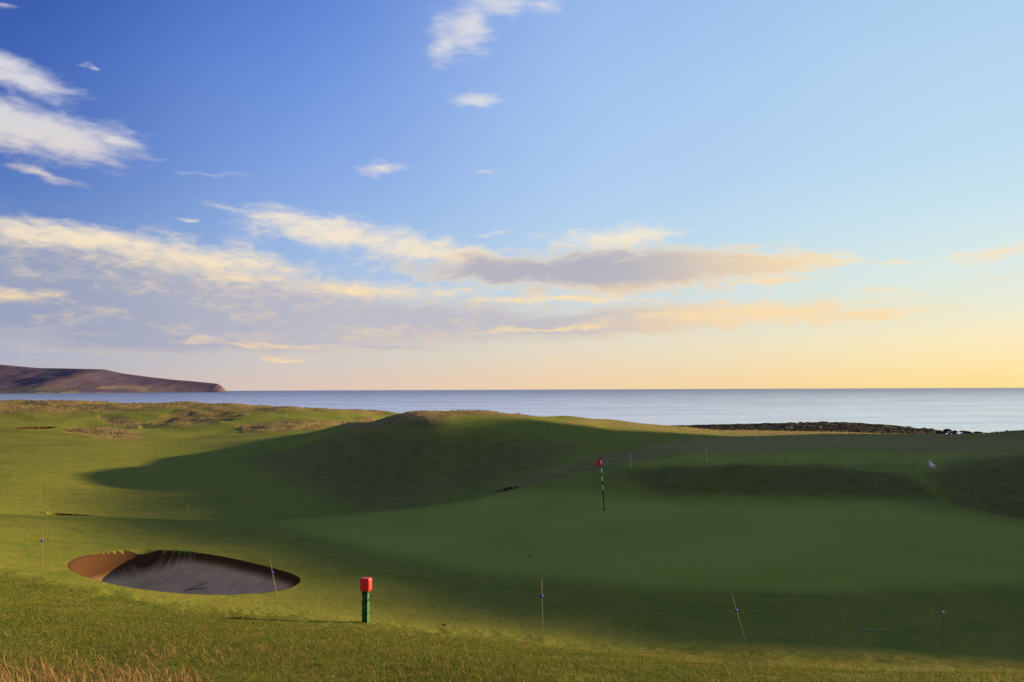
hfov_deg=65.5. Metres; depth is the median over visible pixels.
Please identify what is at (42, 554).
marker cane
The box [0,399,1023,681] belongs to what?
ground
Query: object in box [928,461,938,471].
gull
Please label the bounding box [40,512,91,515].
sand bunker
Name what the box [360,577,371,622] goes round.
marker post
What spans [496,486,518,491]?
sand bunker
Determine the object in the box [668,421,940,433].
reef rocks
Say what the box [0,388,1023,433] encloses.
sea
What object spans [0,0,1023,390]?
sky
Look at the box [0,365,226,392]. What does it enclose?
hills
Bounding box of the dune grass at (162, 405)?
[0,400,1023,438]
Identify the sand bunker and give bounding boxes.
[15,426,56,428]
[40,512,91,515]
[68,550,299,594]
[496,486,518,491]
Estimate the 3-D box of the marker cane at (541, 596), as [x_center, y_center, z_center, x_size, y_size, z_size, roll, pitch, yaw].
[0.558,5.094,15.009,0.077,1.186,0.063,-2,-4,20]
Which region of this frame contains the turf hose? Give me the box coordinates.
[855,628,888,630]
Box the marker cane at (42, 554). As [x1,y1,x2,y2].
[41,538,42,571]
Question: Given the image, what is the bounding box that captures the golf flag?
[597,457,604,509]
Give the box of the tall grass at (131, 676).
[0,614,1022,681]
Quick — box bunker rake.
[185,581,208,590]
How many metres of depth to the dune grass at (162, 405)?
212.18 m
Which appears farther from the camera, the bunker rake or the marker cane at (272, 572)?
the bunker rake
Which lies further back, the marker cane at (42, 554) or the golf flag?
the golf flag
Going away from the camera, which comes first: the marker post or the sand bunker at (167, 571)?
the marker post
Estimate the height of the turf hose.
0.028 m
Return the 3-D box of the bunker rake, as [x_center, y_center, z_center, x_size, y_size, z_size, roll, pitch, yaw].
[-8.709,6.777,21.955,0.628,0.226,0.320,1,-4,-12]
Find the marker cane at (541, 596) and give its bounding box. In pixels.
[539,579,542,636]
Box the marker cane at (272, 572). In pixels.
[269,557,278,608]
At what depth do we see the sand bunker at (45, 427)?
201.72 m
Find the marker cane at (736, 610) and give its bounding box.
[732,596,747,647]
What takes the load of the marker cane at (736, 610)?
on the ground at (796, 545)
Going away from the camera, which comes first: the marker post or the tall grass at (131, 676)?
the tall grass at (131, 676)

